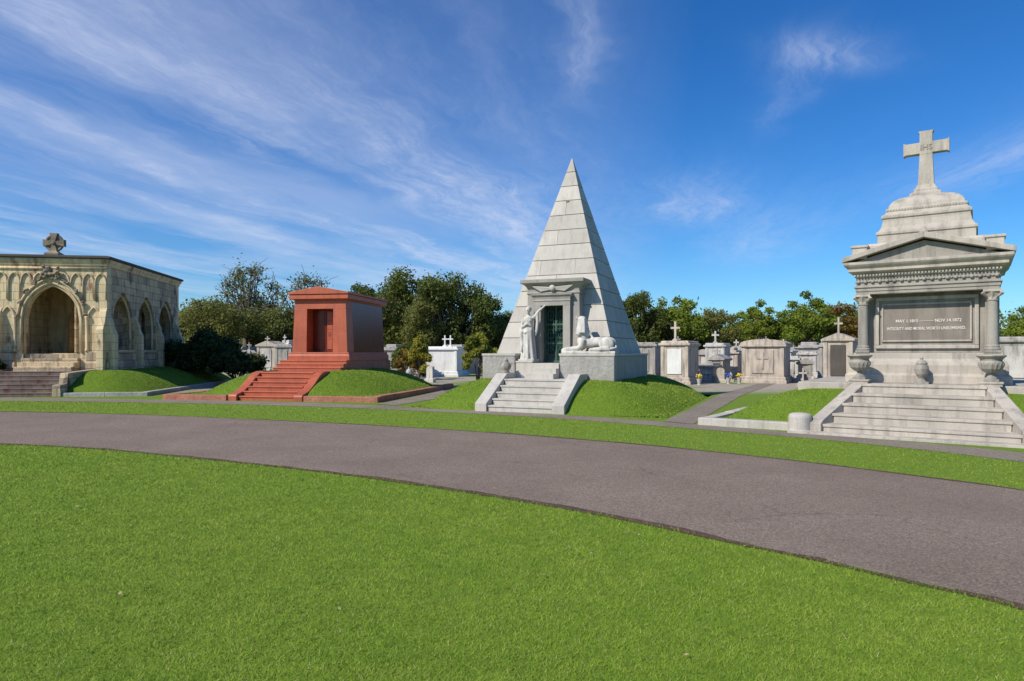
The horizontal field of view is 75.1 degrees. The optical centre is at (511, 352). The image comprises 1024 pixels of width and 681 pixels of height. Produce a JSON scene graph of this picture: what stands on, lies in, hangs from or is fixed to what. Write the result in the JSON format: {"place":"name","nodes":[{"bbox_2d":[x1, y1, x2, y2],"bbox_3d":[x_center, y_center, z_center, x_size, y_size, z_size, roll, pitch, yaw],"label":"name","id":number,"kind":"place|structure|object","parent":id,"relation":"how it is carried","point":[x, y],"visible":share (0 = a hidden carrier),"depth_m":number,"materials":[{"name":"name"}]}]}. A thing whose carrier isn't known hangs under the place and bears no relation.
{"place":"outdoors","nodes":[
{"label":"outdoors","id":0,"kind":"place"},
{"bbox_2d":[0,360,6,369],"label":"shrub","id":1,"kind":"object","parent":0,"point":[3,366],"visible":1,"depth_m":28.04,"materials":[{"name":"green plant"}]},
{"bbox_2d":[66,367,231,392],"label":"grass mound terrain","id":2,"kind":"structure","parent":0,"point":[114,385],"depth_m":27.66,"materials":[{"name":"green plant"}]},
{"bbox_2d":[164,326,245,375],"bbox_3d":[-16.936,0.019,36.513,5.007,2.944,5.083,0,0,0],"label":"shrub","id":3,"kind":"object","parent":2,"relation":"on","point":[203,348],"visible":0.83,"depth_m":34.94,"materials":[{"name":"green plant"}]},
{"bbox_2d":[204,369,440,395],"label":"grass mound terrain","id":4,"kind":"structure","parent":0,"point":[340,391],"depth_m":24.74,"materials":[{"name":"green plant"}]},
{"bbox_2d":[76,484,745,654],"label":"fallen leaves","id":5,"kind":"object","parent":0,"point":[120,592],"visible":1,"depth_m":5.51,"materials":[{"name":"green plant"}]},
{"bbox_2d":[378,390,448,404],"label":"path","id":6,"kind":"structure","parent":0,"point":[416,398],"depth_m":24.08,"materials":[{"name":"grey concrete"}]},
{"bbox_2d":[0,411,1021,489],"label":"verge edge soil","id":7,"kind":"structure","parent":0,"point":[607,441],"depth_m":12.28,"materials":[{"name":"brown soil"}]},
{"bbox_2d":[0,366,1023,680],"bbox_3d":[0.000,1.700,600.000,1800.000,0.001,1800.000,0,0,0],"label":"ground","id":8,"kind":"structure","parent":0,"point":[750,398],"depth_m":5.04,"materials":[{"name":"green plant"}]},
{"bbox_2d":[0,233,183,396],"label":"gothic tomb","id":9,"kind":"object","parent":8,"relation":"on","point":[66,321],"visible":0.97,"depth_m":28.91,"materials":[{"name":"stone"}]},
{"bbox_2d":[61,379,231,396],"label":"plot kerb","id":10,"kind":"structure","parent":8,"relation":"on","point":[144,393],"depth_m":26.10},
{"bbox_2d":[179,313,189,342],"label":"tree","id":11,"kind":"object","parent":8,"relation":"on","point":[183,331],"visible":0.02,"depth_m":60.58,"materials":[{"name":"green plant"}]},
{"bbox_2d":[179,295,258,348],"bbox_3d":[-26.051,-1.699,58.119,7.556,7.070,7.538,0,0,10],"label":"tree","id":12,"kind":"object","parent":8,"relation":"on","point":[221,318],"visible":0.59,"depth_m":56.37,"materials":[{"name":"green plant"}]},
{"bbox_2d":[208,348,269,378],"bbox_3d":[-14.990,0.638,35.951,3.089,1.905,3.175,0,0,0],"label":"shrub","id":13,"kind":"object","parent":8,"relation":"on","point":[244,363],"visible":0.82,"depth_m":35.54,"materials":[{"name":"green plant"}]},
{"bbox_2d":[239,342,256,372],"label":"tomb","id":14,"kind":"object","parent":8,"relation":"on","point":[249,350],"visible":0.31,"depth_m":56.07,"materials":[{"name":"grey stone"}]},
{"bbox_2d":[241,347,256,349],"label":"tomb","id":15,"kind":"object","parent":8,"relation":"on","point":[251,348],"visible":0.05,"depth_m":58.18,"materials":[{"name":"stone"}]},
{"bbox_2d":[214,253,293,347],"bbox_3d":[-25.635,-3.917,64.522,7.655,11.488,8.345,0,0,40],"label":"tree","id":16,"kind":"object","parent":8,"relation":"on","point":[249,289],"visible":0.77,"depth_m":63.91,"materials":[{"name":"green plant"}]},
{"bbox_2d":[241,302,293,346],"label":"tree","id":17,"kind":"object","parent":8,"relation":"on","point":[278,327],"visible":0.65,"depth_m":60.40,"materials":[{"name":"green plant"}]},
{"bbox_2d":[255,336,283,370],"bbox_3d":[-19.104,0.225,53.096,1.840,3.050,2.440,0,0,5],"label":"tomb","id":18,"kind":"object","parent":8,"relation":"on","point":[267,348],"visible":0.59,"depth_m":51.99,"materials":[{"name":"stone"}]},
{"bbox_2d":[261,349,270,367],"bbox_3d":[-19.199,0.425,52.013,0.800,1.450,0.050,0,0,5],"label":"door","id":19,"kind":"structure","parent":18,"relation":"in","point":[267,352],"depth_m":51.98,"materials":[{"name":"stone"}]},
{"bbox_2d":[273,344,292,366],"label":"tomb","id":20,"kind":"object","parent":8,"relation":"on","point":[282,351],"visible":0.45,"depth_m":50.01,"materials":[{"name":"grey stone"}]},
{"bbox_2d":[279,350,286,363],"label":"door","id":21,"kind":"structure","parent":20,"relation":"in","point":[282,353],"depth_m":49.99,"materials":[{"name":"grey stone"}]},
{"bbox_2d":[282,335,292,343],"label":"tomb","id":22,"kind":"object","parent":8,"relation":"on","point":[284,341],"visible":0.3,"depth_m":55.63,"materials":[{"name":"stone"}]},
{"bbox_2d":[268,264,337,319],"bbox_3d":[-19.263,-3.295,63.570,6.806,10.215,7.420,0,0,10],"label":"tree","id":23,"kind":"object","parent":8,"relation":"on","point":[290,310],"visible":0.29,"depth_m":62.88,"materials":[{"name":"green plant"}]},
{"bbox_2d":[163,383,453,402],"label":"plot kerb","id":24,"kind":"structure","parent":8,"relation":"on","point":[361,399],"depth_m":23.78,"materials":[{"name":"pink stone"}]},
{"bbox_2d":[228,286,389,401],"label":"red mausoleum","id":25,"kind":"structure","parent":8,"relation":"on","point":[335,329],"depth_m":27.55,"materials":[{"name":"stone"}]},
{"bbox_2d":[314,310,325,351],"bbox_3d":[-8.143,-0.913,28.216,0.569,1.775,0.085,0,0,10],"label":"door","id":26,"kind":"structure","parent":25,"relation":"in","point":[319,315],"depth_m":28.17,"materials":[{"name":"red stone"}]},
{"bbox_2d":[326,310,332,351],"bbox_3d":[-7.572,-0.913,28.110,0.569,1.775,0.096,0,0,10],"label":"door","id":27,"kind":"structure","parent":25,"relation":"in","point":[329,313],"depth_m":28.10,"materials":[{"name":"red stone"}]},
{"bbox_2d":[348,281,387,314],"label":"tree","id":28,"kind":"object","parent":8,"relation":"on","point":[360,289],"visible":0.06,"depth_m":65.10,"materials":[{"name":"green plant"}]},
{"bbox_2d":[384,344,407,372],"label":"tomb","id":29,"kind":"object","parent":8,"relation":"on","point":[389,349],"visible":0.23,"depth_m":50.09,"materials":[{"name":"grey stone"}]},
{"bbox_2d":[366,264,436,346],"bbox_3d":[-10.209,-3.198,61.652,8.847,10.053,9.278,0,0,30],"label":"tree","id":30,"kind":"object","parent":8,"relation":"on","point":[398,295],"visible":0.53,"depth_m":60.62,"materials":[{"name":"green plant"}]},
{"bbox_2d":[393,348,423,371],"bbox_3d":[-6.601,0.717,42.486,1.911,2.124,1.867,0,0,0],"label":"shrub","id":31,"kind":"object","parent":8,"relation":"on","point":[400,363],"visible":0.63,"depth_m":42.11,"materials":[{"name":"green plant"}]},
{"bbox_2d":[390,342,426,376],"bbox_3d":[-7.136,0.517,46.007,2.687,2.552,2.889,0,0,0],"label":"shrub","id":32,"kind":"object","parent":8,"relation":"on","point":[394,355],"visible":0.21,"depth_m":45.47,"materials":[{"name":"green plant"}]},
{"bbox_2d":[403,334,432,377],"bbox_3d":[-5.935,0.291,41.927,2.037,2.966,2.045,0,0,0],"label":"shrub","id":33,"kind":"object","parent":8,"relation":"on","point":[419,349],"visible":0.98,"depth_m":41.49,"materials":[{"name":"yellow plant"}]},
{"bbox_2d":[424,366,435,382],"bbox_3d":[-4.714,1.255,38.321,0.658,0.989,0.282,0,0,33],"label":"headstone","id":34,"kind":"object","parent":8,"relation":"on","point":[430,374],"visible":0.88,"depth_m":38.22,"materials":[{"name":"stone"}]},
{"bbox_2d":[396,293,468,346],"bbox_3d":[-7.373,-1.690,57.270,6.146,6.990,6.114,0,0,-30],"label":"tree","id":35,"kind":"object","parent":8,"relation":"on","point":[418,315],"visible":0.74,"depth_m":55.76,"materials":[{"name":"green plant"}]},
{"bbox_2d":[423,335,468,376],"bbox_3d":[-4.910,0.250,48.664,2.940,3.000,2.640,0,0,14],"label":"tomb","id":36,"kind":"object","parent":8,"relation":"on","point":[447,361],"visible":0.73,"depth_m":47.46,"materials":[{"name":"stone"}]},
{"bbox_2d":[406,269,501,346],"bbox_3d":[-5.646,-2.712,58.121,7.968,9.054,8.356,0,0,-30],"label":"tree","id":37,"kind":"object","parent":8,"relation":"on","point":[437,290],"visible":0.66,"depth_m":56.74,"materials":[{"name":"green plant"}]},
{"bbox_2d":[447,345,477,373],"bbox_3d":[-4.140,0.545,54.485,2.228,2.410,2.440,0,0,37],"label":"tomb","id":38,"kind":"object","parent":8,"relation":"on","point":[471,370],"visible":0.12,"depth_m":54.08,"materials":[{"name":"grey stone"}]},
{"bbox_2d":[461,332,493,379],"bbox_3d":[-1.711,0.346,33.965,1.839,2.863,1.717,0,0,0],"label":"shrub","id":39,"kind":"object","parent":8,"relation":"on","point":[476,345],"visible":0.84,"depth_m":33.69,"materials":[{"name":"green plant"}]},
{"bbox_2d":[459,292,507,358],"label":"tree","id":40,"kind":"object","parent":8,"relation":"on","point":[494,342],"visible":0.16,"depth_m":59.15,"materials":[{"name":"green plant"}]},
{"bbox_2d":[481,347,498,375],"bbox_3d":[-0.674,0.733,35.956,2.231,2.108,2.004,0,0,0],"label":"shrub","id":41,"kind":"object","parent":8,"relation":"on","point":[495,350],"visible":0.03,"depth_m":36.03,"materials":[{"name":"green plant"}]},
{"bbox_2d":[492,310,512,346],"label":"tree","id":42,"kind":"object","parent":8,"relation":"on","point":[506,316],"visible":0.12,"depth_m":61.49,"materials":[{"name":"green plant"}]},
{"bbox_2d":[179,293,1023,346],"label":"distant wood","id":43,"kind":"object","parent":8,"relation":"on","point":[1001,317],"visible":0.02,"depth_m":84.49,"materials":[{"name":"green plant"}]},
{"bbox_2d":[622,290,670,342],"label":"tree","id":44,"kind":"object","parent":8,"relation":"on","point":[638,303],"visible":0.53,"depth_m":61.30,"materials":[{"name":"green plant"}]},
{"bbox_2d":[637,342,660,375],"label":"tomb","id":45,"kind":"object","parent":8,"relation":"on","point":[652,350],"visible":0.31,"depth_m":40.85,"materials":[{"name":"grey stone"}]},
{"bbox_2d":[640,350,648,371],"bbox_3d":[8.005,0.475,41.012,0.850,1.350,0.050,0,0,24],"label":"door","id":46,"kind":"structure","parent":45,"relation":"in","point":[642,351],"depth_m":40.85,"materials":[{"name":"grey stone"}]},
{"bbox_2d":[639,307,673,340],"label":"tree","id":47,"kind":"object","parent":8,"relation":"on","point":[666,331],"visible":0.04,"depth_m":64.72,"materials":[{"name":"green plant"}]},
{"bbox_2d":[643,295,713,343],"bbox_3d":[16.442,-1.874,64.415,6.767,7.412,6.226,0,0,30],"label":"tree","id":48,"kind":"object","parent":8,"relation":"on","point":[693,327],"visible":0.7,"depth_m":63.12,"materials":[{"name":"green plant"}]},
{"bbox_2d":[658,321,701,384],"bbox_3d":[9.360,0.025,37.048,1.790,3.450,2.840,0,0,28],"label":"tomb","id":49,"kind":"object","parent":8,"relation":"on","point":[680,361],"visible":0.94,"depth_m":35.97,"materials":[{"name":"stone"}]},
{"bbox_2d":[667,349,681,373],"bbox_3d":[8.756,0.475,35.911,0.775,1.350,0.050,0,0,28],"label":"door","id":50,"kind":"structure","parent":49,"relation":"in","point":[674,356],"depth_m":35.88,"materials":[{"name":"stone"}]},
{"bbox_2d":[696,374,702,384],"bbox_3d":[9.916,1.411,35.179,0.283,0.578,0.332,0,0,-37],"label":"flower vase","id":51,"kind":"object","parent":8,"relation":"on","point":[699,380],"visible":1,"depth_m":35.12,"materials":[{"name":"concrete"}]},
{"bbox_2d":[699,349,704,373],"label":"tomb","id":52,"kind":"object","parent":8,"relation":"on","point":[702,356],"visible":0.13,"depth_m":49.56,"materials":[{"name":"grey stone"}]},
{"bbox_2d":[699,363,721,381],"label":"tomb","id":53,"kind":"object","parent":8,"relation":"on","point":[708,372],"visible":0.84,"depth_m":38.98,"materials":[{"name":"grey stone"}]},
{"bbox_2d":[703,331,732,376],"bbox_3d":[13.916,0.150,44.971,1.540,3.200,2.440,0,0,28],"label":"tomb","id":54,"kind":"object","parent":8,"relation":"on","point":[723,348],"visible":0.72,"depth_m":44.14,"materials":[{"name":"stone"}]},
{"bbox_2d":[710,350,719,356],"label":"door","id":55,"kind":"structure","parent":54,"relation":"in","point":[712,352],"depth_m":44.05,"materials":[{"name":"stone"}]},
{"bbox_2d":[707,348,732,378],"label":"tomb","id":56,"kind":"object","parent":8,"relation":"on","point":[723,360],"visible":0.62,"depth_m":40.95,"materials":[{"name":"grey stone"}]},
{"bbox_2d":[698,309,742,349],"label":"tree","id":57,"kind":"object","parent":8,"relation":"on","point":[713,320],"visible":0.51,"depth_m":65.06,"materials":[{"name":"green plant"}]},
{"bbox_2d":[715,368,725,382],"bbox_3d":[11.789,1.295,37.636,0.602,0.911,0.258,0,0,12],"label":"headstone","id":58,"kind":"object","parent":8,"relation":"on","point":[720,375],"visible":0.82,"depth_m":37.56,"materials":[{"name":"stone"}]},
{"bbox_2d":[725,373,730,383],"bbox_3d":[11.878,1.405,36.597,0.326,0.591,0.383,0,0,21],"label":"flower vase","id":59,"kind":"object","parent":8,"relation":"on","point":[728,379],"visible":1,"depth_m":36.53,"materials":[{"name":"stone"}]},
{"bbox_2d":[730,347,741,376],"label":"tomb","id":60,"kind":"object","parent":8,"relation":"on","point":[736,361],"visible":0.41,"depth_m":47.09,"materials":[{"name":"stone"}]},
{"bbox_2d":[730,356,733,368],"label":"door","id":61,"kind":"structure","parent":60,"relation":"in","point":[732,361],"depth_m":47.08,"materials":[{"name":"stone"}]},
{"bbox_2d":[733,340,741,351],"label":"tomb","id":62,"kind":"object","parent":8,"relation":"on","point":[738,347],"visible":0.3,"depth_m":49.89,"materials":[{"name":"stone"}]},
{"bbox_2d":[718,310,757,346],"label":"tree","id":63,"kind":"object","parent":8,"relation":"on","point":[741,335],"visible":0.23,"depth_m":69.18,"materials":[{"name":"green plant"}]},
{"bbox_2d":[736,373,742,383],"bbox_3d":[12.614,1.408,36.920,0.407,0.584,0.390,0,0,0],"label":"flower vase","id":64,"kind":"object","parent":8,"relation":"on","point":[739,378],"visible":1,"depth_m":36.82,"materials":[{"name":"stone"}]},
{"bbox_2d":[698,407,787,430],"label":"plot kerb","id":65,"kind":"structure","parent":8,"relation":"on","point":[714,420],"depth_m":15.20,"materials":[{"name":"stone"}]},
{"bbox_2d":[739,299,784,339],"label":"tree","id":66,"kind":"object","parent":8,"relation":"on","point":[760,326],"visible":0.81,"depth_m":59.26,"materials":[{"name":"green plant"}]},
{"bbox_2d":[739,339,792,383],"bbox_3d":[14.650,0.495,38.326,2.540,2.510,2.840,0,0,30],"label":"tomb","id":67,"kind":"object","parent":8,"relation":"on","point":[765,360],"visible":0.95,"depth_m":37.19,"materials":[{"name":"stone"}]},
{"bbox_2d":[752,350,773,373],"bbox_3d":[14.007,0.500,37.211,1.150,1.300,0.050,0,0,30],"label":"door","id":68,"kind":"structure","parent":67,"relation":"in","point":[756,363],"depth_m":37.13,"materials":[{"name":"stone"}]},
{"bbox_2d":[771,309,795,344],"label":"tree","id":69,"kind":"object","parent":8,"relation":"on","point":[778,314],"visible":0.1,"depth_m":59.42,"materials":[{"name":"green plant"}]},
{"bbox_2d":[783,339,797,355],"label":"tomb","id":70,"kind":"object","parent":8,"relation":"on","point":[793,352],"visible":0.09,"depth_m":44.20,"materials":[{"name":"stone"}]},
{"bbox_2d":[790,369,794,379],"bbox_3d":[17.184,1.368,41.069,0.500,0.765,0.214,0,0,7],"label":"headstone","id":71,"kind":"object","parent":8,"relation":"on","point":[792,373],"visible":0.45,"depth_m":41.01,"materials":[{"name":"stone"}]},
{"bbox_2d":[790,356,800,378],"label":"tomb","id":72,"kind":"object","parent":8,"relation":"on","point":[793,364],"visible":0.28,"depth_m":41.09,"materials":[{"name":"stone"}]},
{"bbox_2d":[787,412,811,430],"bbox_3d":[6.180,1.515,14.280,0.500,0.470,0.500,0,0,0],"label":"stone post","id":73,"kind":"object","parent":8,"relation":"on","point":[799,421],"visible":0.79,"depth_m":14.09,"materials":[{"name":"stone"}]},
{"bbox_2d":[790,338,814,349],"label":"tomb","id":74,"kind":"object","parent":8,"relation":"on","point":[809,340],"visible":0.04,"depth_m":58.18,"materials":[{"name":"stone"}]},
{"bbox_2d":[797,368,807,386],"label":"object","id":75,"kind":"object","parent":8,"relation":"on","point":[802,372],"visible":0.52,"depth_m":33.42,"materials":[{"name":"stone"}]},
{"bbox_2d":[795,358,813,381],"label":"tomb","id":76,"kind":"object","parent":8,"relation":"on","point":[806,364],"visible":0.88,"depth_m":38.38,"materials":[{"name":"grey stone"}]},
{"bbox_2d":[794,342,818,373],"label":"tomb","id":77,"kind":"object","parent":8,"relation":"on","point":[807,346],"visible":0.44,"depth_m":49.06,"materials":[{"name":"grey stone"}]},
{"bbox_2d":[796,351,818,377],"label":"tomb","id":78,"kind":"object","parent":8,"relation":"on","point":[811,355],"visible":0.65,"depth_m":45.90,"materials":[{"name":"stone"}]},
{"bbox_2d":[778,291,842,344],"bbox_3d":[24.893,-1.791,55.592,4.887,7.192,4.614,0,0,30],"label":"tree","id":79,"kind":"object","parent":8,"relation":"on","point":[803,324],"visible":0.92,"depth_m":55.08,"materials":[{"name":"green plant"}]},
{"bbox_2d":[816,343,822,378],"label":"tomb","id":80,"kind":"object","parent":8,"relation":"on","point":[820,347],"visible":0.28,"depth_m":40.35,"materials":[{"name":"grey stone"}]},
{"bbox_2d":[817,301,857,342],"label":"tree","id":81,"kind":"object","parent":8,"relation":"on","point":[847,320],"visible":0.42,"depth_m":56.84,"materials":[{"name":"green plant"}]},
{"bbox_2d":[821,317,857,377],"bbox_3d":[17.054,-0.025,34.506,1.640,3.550,2.640,0,0,33],"label":"tomb","id":82,"kind":"object","parent":8,"relation":"on","point":[838,347],"visible":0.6,"depth_m":33.54,"materials":[{"name":"stone"}]},
{"bbox_2d":[830,345,845,375],"bbox_3d":[16.407,0.375,33.511,0.700,1.550,0.050,0,0,33],"label":"door","id":83,"kind":"structure","parent":82,"relation":"in","point":[837,353],"depth_m":33.50,"materials":[{"name":"grey stone"}]},
{"bbox_2d":[787,129,1023,448],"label":"classical monument","id":84,"kind":"object","parent":8,"relation":"on","point":[929,269],"visible":0.99,"depth_m":15.09,"materials":[{"name":"stone"}]},
{"bbox_2d":[847,355,872,378],"bbox_3d":[8.070,0.328,15.450,0.540,0.560,0.540,0,0,35],"label":"stone urn","id":85,"kind":"object","parent":84,"relation":"on","point":[859,364],"visible":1,"depth_m":15.31,"materials":[{"name":"grey stone"}]},
{"bbox_2d":[914,356,928,383],"bbox_3d":[9.228,0.392,14.994,0.290,0.620,0.290,0,0,35],"label":"lidded urn","id":86,"kind":"object","parent":84,"relation":"on","point":[921,368],"visible":1,"depth_m":14.91,"materials":[{"name":"grey stone"}]},
{"bbox_2d":[976,355,1006,381],"bbox_3d":[10.102,0.328,14.028,0.540,0.560,0.540,0,0,35],"label":"stone urn","id":87,"kind":"object","parent":84,"relation":"on","point":[990,365],"visible":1,"depth_m":13.89,"materials":[{"name":"grey stone"}]},
{"bbox_2d":[1000,305,1023,336],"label":"tree","id":88,"kind":"object","parent":8,"relation":"on","point":[1014,329],"visible":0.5,"depth_m":49.78,"materials":[{"name":"green plant"}]},
{"bbox_2d":[1000,336,1023,379],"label":"tomb","id":89,"kind":"object","parent":8,"relation":"on","point":[1012,348],"visible":0.12,"depth_m":30.64,"materials":[{"name":"grey stone"}]},
{"bbox_2d":[1004,346,1023,377],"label":"door","id":90,"kind":"structure","parent":89,"relation":"in","point":[1015,354],"depth_m":30.62,"materials":[{"name":"stone"}]},
{"bbox_2d":[0,412,1023,603],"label":"road","id":91,"kind":"structure","parent":0,"point":[967,536],"depth_m":8.70,"materials":[{"name":"grey asphalt"}]},
{"bbox_2d":[0,398,1023,461],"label":"pavement","id":92,"kind":"structure","parent":0,"point":[1000,454],"depth_m":16.17,"materials":[{"name":"grey concrete"}]},
{"bbox_2d":[0,443,1023,609],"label":"road edge soil","id":93,"kind":"structure","parent":0,"point":[711,536],"depth_m":6.60,"materials":[{"name":"brown soil"}]},
{"bbox_2d":[0,0,1023,347],"label":"sky","id":94,"kind":"structure","parent":0,"point":[731,155],"materials":[{"name":"blue"}]},
{"bbox_2d":[423,375,709,417],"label":"grass mound terrain","id":95,"kind":"structure","parent":0,"point":[617,408],"depth_m":19.19,"materials":[{"name":"green plant"}]},
{"bbox_2d":[475,159,647,414],"bbox_3d":[1.579,-2.540,22.149,4.440,8.580,7.180,0,0,23],"label":"pyramid tomb","id":96,"kind":"object","parent":95,"relation":"on","point":[568,279],"visible":0.91,"depth_m":21.69,"materials":[{"name":"stone"}]},
{"bbox_2d":[500,357,511,372],"bbox_3d":[-0.191,0.390,21.000,0.340,0.500,0.340,0,0,-22],"label":"stone vase","id":97,"kind":"object","parent":96,"relation":"on","point":[505,366],"visible":1,"depth_m":20.90,"materials":[{"name":"grey stone"}]},
{"bbox_2d":[518,305,545,360],"bbox_3d":[0.689,-0.640,21.427,0.898,1.800,0.532,0,0,23],"label":"woman statue","id":98,"kind":"object","parent":96,"relation":"on","point":[527,333],"visible":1,"depth_m":21.35,"materials":[{"name":"stone"}]},
{"bbox_2d":[545,306,562,361],"bbox_3d":[1.542,-0.644,22.066,0.830,1.948,0.484,0,0,23],"label":"door","id":99,"kind":"structure","parent":96,"relation":"in","point":[555,313],"depth_m":21.95,"materials":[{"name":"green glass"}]},
{"bbox_2d":[561,316,618,352],"bbox_3d":[2.434,-0.568,20.721,1.766,1.176,0.634,0,0,23],"label":"sphinx statue","id":100,"kind":"object","parent":96,"relation":"on","point":[598,344],"visible":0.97,"depth_m":20.58,"materials":[{"name":"stone"}]},
{"bbox_2d":[665,383,774,423],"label":"path","id":101,"kind":"structure","parent":0,"point":[692,415],"depth_m":21.34,"materials":[{"name":"grey concrete"}]},
{"bbox_2d":[725,388,1023,421],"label":"grass mound terrain","id":102,"kind":"structure","parent":0,"point":[1017,400],"depth_m":15.41,"materials":[{"name":"green plant"}]}
]}

